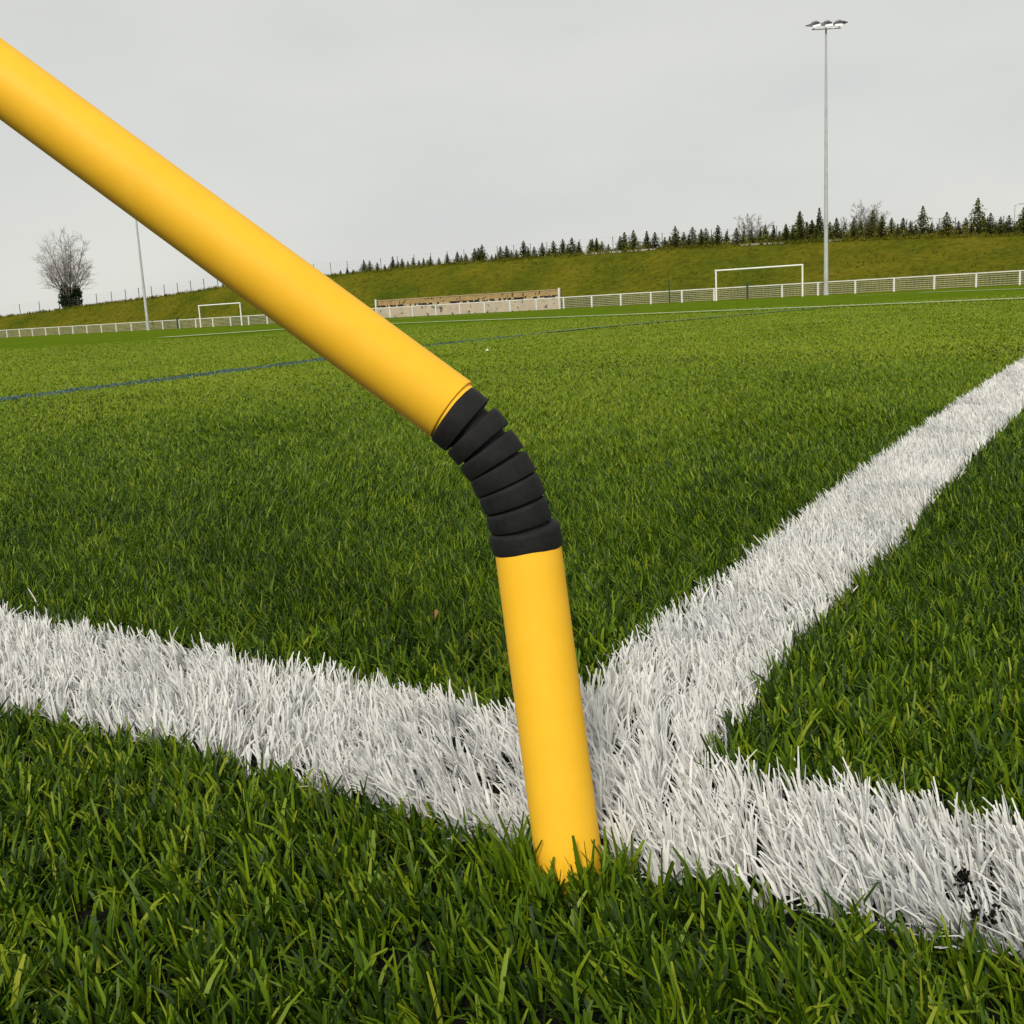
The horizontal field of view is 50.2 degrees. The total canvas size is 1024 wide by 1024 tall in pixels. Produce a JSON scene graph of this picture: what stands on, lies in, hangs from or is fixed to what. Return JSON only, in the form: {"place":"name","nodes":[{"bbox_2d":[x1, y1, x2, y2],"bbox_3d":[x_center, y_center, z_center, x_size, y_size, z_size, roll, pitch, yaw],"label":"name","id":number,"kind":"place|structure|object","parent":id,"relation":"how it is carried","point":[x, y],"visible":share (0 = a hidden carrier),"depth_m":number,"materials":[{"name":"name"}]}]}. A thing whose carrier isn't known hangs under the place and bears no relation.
{"place":"outdoors","nodes":[
{"label":"outdoors","id":0,"kind":"place"},
{"bbox_2d":[0,588,1023,981],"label":"white grass","id":1,"kind":"structure","parent":0,"point":[340,732],"depth_m":0.58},
{"bbox_2d":[953,863,1004,928],"bbox_3d":[0.185,0.154,0.440,0.015,0.006,0.048,-3,11,0],"label":"rubber crumb","id":2,"kind":"object","parent":1,"relation":"on","point":[961,876],"visible":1,"depth_m":0.43,"materials":[{"name":"black rubber"}]},
{"bbox_2d":[0,230,1023,337],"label":"hill","id":3,"kind":"structure","parent":0,"point":[552,276],"depth_m":108.98,"materials":[{"name":"green plant"}]},
{"bbox_2d":[30,226,97,308],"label":"bare tree","id":4,"kind":"object","parent":3,"relation":"on","point":[67,291],"visible":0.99,"depth_m":165.06,"materials":[{"name":"grey plant"}]},
{"bbox_2d":[359,260,369,271],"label":"conifer","id":5,"kind":"object","parent":3,"relation":"on","point":[364,265],"visible":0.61,"depth_m":136.92,"materials":[{"name":"green plant"}]},
{"bbox_2d":[367,260,374,270],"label":"conifer","id":6,"kind":"object","parent":3,"relation":"on","point":[370,267],"visible":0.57,"depth_m":137.79,"materials":[{"name":"green plant"}]},
{"bbox_2d":[388,256,396,269],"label":"conifer","id":7,"kind":"object","parent":3,"relation":"on","point":[392,264],"visible":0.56,"depth_m":136.87,"materials":[{"name":"green plant"}]},
{"bbox_2d":[425,256,434,265],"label":"conifer","id":8,"kind":"object","parent":3,"relation":"on","point":[430,262],"visible":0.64,"depth_m":132.07,"materials":[{"name":"green plant"}]},
{"bbox_2d":[442,253,450,263],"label":"conifer","id":9,"kind":"object","parent":3,"relation":"on","point":[447,259],"visible":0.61,"depth_m":130.34,"materials":[{"name":"green plant"}]},
{"bbox_2d":[451,252,462,262],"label":"conifer","id":10,"kind":"object","parent":3,"relation":"on","point":[457,259],"visible":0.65,"depth_m":130.98,"materials":[{"name":"green plant"}]},
{"bbox_2d":[461,253,469,261],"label":"conifer","id":11,"kind":"object","parent":3,"relation":"on","point":[465,258],"visible":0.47,"depth_m":129.94,"materials":[{"name":"green plant"}]},
{"bbox_2d":[469,248,475,260],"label":"conifer","id":12,"kind":"object","parent":3,"relation":"on","point":[473,253],"visible":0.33,"depth_m":130.61,"materials":[{"name":"green plant"}]},
{"bbox_2d":[470,248,484,262],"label":"conifer","id":13,"kind":"object","parent":3,"relation":"on","point":[479,256],"visible":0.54,"depth_m":128.46,"materials":[{"name":"green plant"}]},
{"bbox_2d":[476,245,488,260],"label":"conifer","id":14,"kind":"object","parent":3,"relation":"on","point":[482,247],"visible":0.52,"depth_m":129.52,"materials":[{"name":"green plant"}]},
{"bbox_2d":[496,246,504,259],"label":"conifer","id":15,"kind":"object","parent":3,"relation":"on","point":[499,252],"visible":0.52,"depth_m":129.21,"materials":[{"name":"green plant"}]},
{"bbox_2d":[502,245,512,258],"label":"conifer","id":16,"kind":"object","parent":3,"relation":"on","point":[508,253],"visible":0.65,"depth_m":126.92,"materials":[{"name":"green plant"}]},
{"bbox_2d":[1,216,1019,315],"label":"wire fence","id":17,"kind":"object","parent":3,"relation":"on","point":[415,261],"visible":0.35,"depth_m":142.10,"materials":[{"name":"grey metal"}]},
{"bbox_2d":[513,249,520,258],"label":"conifer","id":18,"kind":"object","parent":3,"relation":"on","point":[516,255],"visible":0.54,"depth_m":125.88,"materials":[{"name":"green plant"}]},
{"bbox_2d":[518,240,531,256],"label":"conifer","id":19,"kind":"object","parent":3,"relation":"on","point":[523,251],"visible":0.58,"depth_m":126.59,"materials":[{"name":"green plant"}]},
{"bbox_2d":[529,247,539,255],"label":"conifer","id":20,"kind":"object","parent":3,"relation":"on","point":[534,251],"visible":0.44,"depth_m":125.56,"materials":[{"name":"green plant"}]},
{"bbox_2d":[536,243,547,256],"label":"conifer","id":21,"kind":"object","parent":3,"relation":"on","point":[541,250],"visible":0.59,"depth_m":126.38,"materials":[{"name":"green plant"}]},
{"bbox_2d":[546,241,557,255],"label":"conifer","id":22,"kind":"object","parent":3,"relation":"on","point":[553,249],"visible":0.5,"depth_m":125.11,"materials":[{"name":"green plant"}]},
{"bbox_2d":[552,239,566,254],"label":"conifer","id":23,"kind":"object","parent":3,"relation":"on","point":[561,245],"visible":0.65,"depth_m":122.70,"materials":[{"name":"green plant"}]},
{"bbox_2d":[562,238,585,254],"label":"conifer","id":24,"kind":"object","parent":3,"relation":"on","point":[569,251],"visible":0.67,"depth_m":121.62,"materials":[{"name":"green plant"}]},
{"bbox_2d":[575,241,583,252],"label":"conifer","id":25,"kind":"object","parent":3,"relation":"on","point":[579,250],"visible":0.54,"depth_m":122.62,"materials":[{"name":"green plant"}]},
{"bbox_2d":[588,239,595,250],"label":"conifer","id":26,"kind":"object","parent":3,"relation":"on","point":[591,246],"visible":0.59,"depth_m":121.29,"materials":[{"name":"green plant"}]},
{"bbox_2d":[591,238,603,251],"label":"conifer","id":27,"kind":"object","parent":3,"relation":"on","point":[597,246],"visible":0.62,"depth_m":120.52,"materials":[{"name":"green plant"}]},
{"bbox_2d":[600,241,608,251],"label":"conifer","id":28,"kind":"object","parent":3,"relation":"on","point":[603,246],"visible":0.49,"depth_m":121.68,"materials":[{"name":"green plant"}]},
{"bbox_2d":[583,248,655,254],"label":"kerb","id":29,"kind":"structure","parent":3,"relation":"on","point":[618,251],"depth_m":116.26,"materials":[{"name":"concrete"}]},
{"bbox_2d":[614,236,625,250],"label":"conifer","id":30,"kind":"object","parent":3,"relation":"on","point":[619,246],"visible":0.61,"depth_m":120.05,"materials":[{"name":"green plant"}]},
{"bbox_2d":[620,232,629,248],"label":"conifer","id":31,"kind":"object","parent":3,"relation":"on","point":[624,238],"visible":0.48,"depth_m":121.06,"materials":[{"name":"green plant"}]},
{"bbox_2d":[620,230,643,250],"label":"conifer","id":32,"kind":"object","parent":3,"relation":"on","point":[634,242],"visible":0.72,"depth_m":118.64,"materials":[{"name":"green plant"}]},
{"bbox_2d":[639,231,652,248],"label":"conifer","id":33,"kind":"object","parent":3,"relation":"on","point":[647,238],"visible":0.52,"depth_m":119.27,"materials":[{"name":"green plant"}]},
{"bbox_2d":[644,232,666,248],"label":"conifer","id":34,"kind":"object","parent":3,"relation":"on","point":[655,239],"visible":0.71,"depth_m":117.02,"materials":[{"name":"green plant"}]},
{"bbox_2d":[660,238,668,247],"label":"conifer","id":35,"kind":"object","parent":3,"relation":"on","point":[666,242],"visible":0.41,"depth_m":117.90,"materials":[{"name":"green plant"}]},
{"bbox_2d":[664,226,683,248],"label":"conifer","id":36,"kind":"object","parent":3,"relation":"on","point":[675,242],"visible":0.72,"depth_m":116.71,"materials":[{"name":"green plant"}]},
{"bbox_2d":[680,232,686,244],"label":"conifer","id":37,"kind":"object","parent":3,"relation":"on","point":[684,238],"visible":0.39,"depth_m":117.64,"materials":[{"name":"green plant"}]},
{"bbox_2d":[684,235,694,246],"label":"conifer","id":38,"kind":"object","parent":3,"relation":"on","point":[688,242],"visible":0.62,"depth_m":115.59,"materials":[{"name":"green plant"}]},
{"bbox_2d":[683,226,697,246],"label":"conifer","id":39,"kind":"object","parent":3,"relation":"on","point":[692,236],"visible":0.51,"depth_m":116.64,"materials":[{"name":"green plant"}]},
{"bbox_2d":[694,229,707,246],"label":"conifer","id":40,"kind":"object","parent":3,"relation":"on","point":[701,241],"visible":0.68,"depth_m":114.35,"materials":[{"name":"green plant"}]},
{"bbox_2d":[704,228,711,243],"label":"conifer","id":41,"kind":"object","parent":3,"relation":"on","point":[707,236],"visible":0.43,"depth_m":115.45,"materials":[{"name":"green plant"}]},
{"bbox_2d":[706,225,727,245],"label":"conifer","id":42,"kind":"object","parent":3,"relation":"on","point":[717,239],"visible":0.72,"depth_m":114.36,"materials":[{"name":"green plant"}]},
{"bbox_2d":[724,230,731,243],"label":"conifer","id":43,"kind":"object","parent":3,"relation":"on","point":[726,238],"visible":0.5,"depth_m":115.36,"materials":[{"name":"green plant"}]},
{"bbox_2d":[728,228,744,244],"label":"conifer","id":44,"kind":"object","parent":3,"relation":"on","point":[736,235],"visible":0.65,"depth_m":112.93,"materials":[{"name":"green plant"}]},
{"bbox_2d":[744,230,758,243],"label":"conifer","id":45,"kind":"object","parent":3,"relation":"on","point":[750,238],"visible":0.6,"depth_m":111.79,"materials":[{"name":"green plant"}]},
{"bbox_2d":[734,213,773,238],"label":"bare tree","id":46,"kind":"object","parent":3,"relation":"on","point":[752,227],"visible":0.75,"depth_m":115.81,"materials":[{"name":"grey plant"}]},
{"bbox_2d":[757,229,764,242],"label":"conifer","id":47,"kind":"object","parent":3,"relation":"on","point":[760,234],"visible":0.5,"depth_m":112.64,"materials":[{"name":"green plant"}]},
{"bbox_2d":[741,242,784,245],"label":"kerb","id":48,"kind":"structure","parent":3,"relation":"on","point":[761,244],"depth_m":108.69,"materials":[{"name":"concrete"}]},
{"bbox_2d":[762,225,770,240],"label":"conifer","id":49,"kind":"object","parent":3,"relation":"on","point":[765,231],"visible":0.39,"depth_m":113.71,"materials":[{"name":"green plant"}]},
{"bbox_2d":[765,225,778,242],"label":"conifer","id":50,"kind":"object","parent":3,"relation":"on","point":[772,237],"visible":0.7,"depth_m":111.49,"materials":[{"name":"green plant"}]},
{"bbox_2d":[776,224,790,241],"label":"conifer","id":51,"kind":"object","parent":3,"relation":"on","point":[785,235],"visible":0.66,"depth_m":110.41,"materials":[{"name":"green plant"}]},
{"bbox_2d":[787,230,796,241],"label":"conifer","id":52,"kind":"object","parent":3,"relation":"on","point":[791,236],"visible":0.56,"depth_m":109.71,"materials":[{"name":"green plant"}]},
{"bbox_2d":[789,211,809,240],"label":"conifer","id":53,"kind":"object","parent":3,"relation":"on","point":[801,231],"visible":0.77,"depth_m":109.97,"materials":[{"name":"green plant"}]},
{"bbox_2d":[801,220,819,241],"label":"conifer","id":54,"kind":"object","parent":3,"relation":"on","point":[811,229],"visible":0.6,"depth_m":109.04,"materials":[{"name":"green plant"}]},
{"bbox_2d":[804,225,823,240],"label":"conifer","id":55,"kind":"object","parent":3,"relation":"on","point":[815,235],"visible":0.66,"depth_m":108.40,"materials":[{"name":"green plant"}]},
{"bbox_2d":[605,225,1023,250],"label":"scrub","id":56,"kind":"object","parent":3,"relation":"on","point":[763,237],"visible":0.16,"depth_m":108.14,"materials":[{"name":"green plant"}]},
{"bbox_2d":[814,208,829,238],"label":"conifer","id":57,"kind":"object","parent":3,"relation":"on","point":[819,223],"visible":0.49,"depth_m":109.39,"materials":[{"name":"green plant"}]},
{"bbox_2d":[828,217,846,239],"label":"conifer","id":58,"kind":"object","parent":3,"relation":"on","point":[837,232],"visible":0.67,"depth_m":108.25,"materials":[{"name":"green plant"}]},
{"bbox_2d":[841,222,848,236],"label":"conifer","id":59,"kind":"object","parent":3,"relation":"on","point":[845,228],"visible":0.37,"depth_m":109.31,"materials":[{"name":"green plant"}]},
{"bbox_2d":[845,218,862,239],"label":"conifer","id":60,"kind":"object","parent":3,"relation":"on","point":[854,231],"visible":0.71,"depth_m":107.00,"materials":[{"name":"green plant"}]},
{"bbox_2d":[856,221,866,239],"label":"conifer","id":61,"kind":"object","parent":3,"relation":"on","point":[861,225],"visible":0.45,"depth_m":108.05,"materials":[{"name":"green plant"}]},
{"bbox_2d":[840,200,890,230],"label":"bare tree","id":62,"kind":"object","parent":3,"relation":"on","point":[864,218],"visible":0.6,"depth_m":110.10,"materials":[{"name":"grey plant"}]},
{"bbox_2d":[860,210,881,238],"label":"conifer","id":63,"kind":"object","parent":3,"relation":"on","point":[872,226],"visible":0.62,"depth_m":106.98,"materials":[{"name":"green plant"}]},
{"bbox_2d":[870,215,893,238],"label":"conifer","id":64,"kind":"object","parent":3,"relation":"on","point":[879,231],"visible":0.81,"depth_m":104.69,"materials":[{"name":"green plant"}]},
{"bbox_2d":[885,218,896,234],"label":"conifer","id":65,"kind":"object","parent":3,"relation":"on","point":[893,225],"visible":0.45,"depth_m":107.59,"materials":[{"name":"green plant"}]},
{"bbox_2d":[892,224,902,237],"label":"conifer","id":66,"kind":"object","parent":3,"relation":"on","point":[897,230],"visible":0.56,"depth_m":105.58,"materials":[{"name":"green plant"}]},
{"bbox_2d":[898,218,907,235],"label":"conifer","id":67,"kind":"object","parent":3,"relation":"on","point":[904,226],"visible":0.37,"depth_m":106.65,"materials":[{"name":"green plant"}]},
{"bbox_2d":[903,221,919,236],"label":"conifer","id":68,"kind":"object","parent":3,"relation":"on","point":[910,227],"visible":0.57,"depth_m":104.45,"materials":[{"name":"green plant"}]},
{"bbox_2d":[912,206,933,235],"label":"conifer","id":69,"kind":"object","parent":3,"relation":"on","point":[923,215],"visible":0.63,"depth_m":106.57,"materials":[{"name":"green plant"}]},
{"bbox_2d":[925,223,937,234],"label":"conifer","id":70,"kind":"object","parent":3,"relation":"on","point":[931,228],"visible":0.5,"depth_m":104.53,"materials":[{"name":"green plant"}]},
{"bbox_2d":[931,212,965,236],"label":"conifer","id":71,"kind":"object","parent":3,"relation":"on","point":[947,230],"visible":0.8,"depth_m":101.93,"materials":[{"name":"green plant"}]},
{"bbox_2d":[953,221,964,235],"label":"conifer","id":72,"kind":"object","parent":3,"relation":"on","point":[959,228],"visible":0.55,"depth_m":102.90,"materials":[{"name":"green plant"}]},
{"bbox_2d":[962,218,970,228],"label":"conifer","id":73,"kind":"object","parent":3,"relation":"on","point":[965,221],"visible":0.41,"depth_m":103.97,"materials":[{"name":"green plant"}]},
{"bbox_2d":[965,223,976,235],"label":"conifer","id":74,"kind":"object","parent":3,"relation":"on","point":[971,231],"visible":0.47,"depth_m":101.96,"materials":[{"name":"green plant"}]},
{"bbox_2d":[962,198,990,233],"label":"conifer","id":75,"kind":"object","parent":3,"relation":"on","point":[978,225],"visible":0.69,"depth_m":102.80,"materials":[{"name":"green plant"}]},
{"bbox_2d":[975,213,997,234],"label":"conifer","id":76,"kind":"object","parent":3,"relation":"on","point":[990,224],"visible":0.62,"depth_m":101.98,"materials":[{"name":"green plant"}]},
{"bbox_2d":[990,217,1012,235],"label":"conifer","id":77,"kind":"object","parent":3,"relation":"on","point":[998,224],"visible":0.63,"depth_m":101.15,"materials":[{"name":"green plant"}]},
{"bbox_2d":[993,215,1021,234],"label":"conifer","id":78,"kind":"object","parent":3,"relation":"on","point":[1009,223],"visible":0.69,"depth_m":100.33,"materials":[{"name":"green plant"}]},
{"bbox_2d":[1013,207,1023,233],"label":"conifer","id":79,"kind":"object","parent":3,"relation":"on","point":[1020,228],"visible":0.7,"depth_m":100.62,"materials":[{"name":"green plant"}]},
{"bbox_2d":[0,285,1023,396],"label":"turf","id":80,"kind":"structure","parent":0,"point":[37,342],"depth_m":33.46,"materials":[{"name":"green plant"}]},
{"bbox_2d":[198,302,242,327],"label":"goal","id":81,"kind":"object","parent":80,"relation":"on","point":[220,304],"visible":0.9,"depth_m":125.17,"materials":[{"name":"metal"}]},
{"bbox_2d":[0,38,601,905],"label":"corner pole","id":82,"kind":"object","parent":80,"relation":"on","point":[392,366],"visible":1,"depth_m":0.48,"materials":[{"name":"yellow plastic"}]},
{"bbox_2d":[0,310,790,400],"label":"blue grass","id":83,"kind":"structure","parent":80,"relation":"on","point":[111,385],"depth_m":5.54,"materials":[{"name":"plant"}]},
{"bbox_2d":[0,294,1023,1023],"bbox_3d":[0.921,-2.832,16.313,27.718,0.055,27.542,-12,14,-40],"label":"grass","id":84,"kind":"structure","parent":80,"relation":"on","point":[204,568],"depth_m":0.86,"materials":[{"name":"green plant"}]},
{"bbox_2d":[430,609,438,618],"bbox_3d":[-0.063,0.084,0.891,0.008,0.008,0.006,-3,11,0],"label":"leaf","id":85,"kind":"object","parent":84,"relation":"on","point":[436,613],"visible":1,"depth_m":0.89,"materials":[{"name":"brown plant"}]},
{"bbox_2d":[547,305,846,331],"bbox_3d":[2.913,-2.631,14.621,0.299,0.001,9.509,4,13,34],"label":"blue line","id":86,"kind":"object","parent":80,"relation":"on","point":[674,320],"visible":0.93,"depth_m":13.15,"materials":[{"name":"paint"}]},
{"bbox_2d":[409,298,1010,322],"bbox_3d":[2.014,-4.136,22.899,0.714,0.001,20.704,-10,13,-33],"label":"white line","id":87,"kind":"object","parent":80,"relation":"on","point":[739,309],"visible":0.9,"depth_m":19.55,"materials":[{"name":"paint"}]},
{"bbox_2d":[715,264,803,300],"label":"goal","id":88,"kind":"object","parent":80,"relation":"on","point":[802,265],"visible":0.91,"depth_m":90.73,"materials":[{"name":"metal"}]},
{"bbox_2d":[578,358,1023,779],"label":"white grass","id":89,"kind":"structure","parent":80,"relation":"on","point":[887,491],"depth_m":0.90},
{"bbox_2d":[0,0,1023,315],"label":"sky","id":90,"kind":"structure","parent":0,"point":[349,131],"materials":[{"name":"white"}]},
{"label":"ground","id":91,"kind":"structure","parent":0,"visible":0},
{"bbox_2d":[135,220,149,329],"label":"floodlight mast","id":92,"kind":"object","parent":91,"relation":"on","point":[144,296],"visible":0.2,"depth_m":136.31,"materials":[{"name":"metal"}]},
{"bbox_2d":[375,288,561,317],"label":"terrace wall","id":93,"kind":"structure","parent":91,"relation":"on","point":[501,297],"depth_m":112.79,"materials":[{"name":"beige concrete"}]},
{"bbox_2d":[0,270,1023,336],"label":"railing","id":94,"kind":"object","parent":91,"relation":"on","point":[975,277],"visible":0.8,"depth_m":101.54,"materials":[{"name":"white metal"}]},
{"bbox_2d":[805,18,847,294],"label":"floodlight mast","id":95,"kind":"object","parent":91,"relation":"on","point":[825,23],"visible":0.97,"depth_m":87.84,"materials":[{"name":"metal"}]}
]}

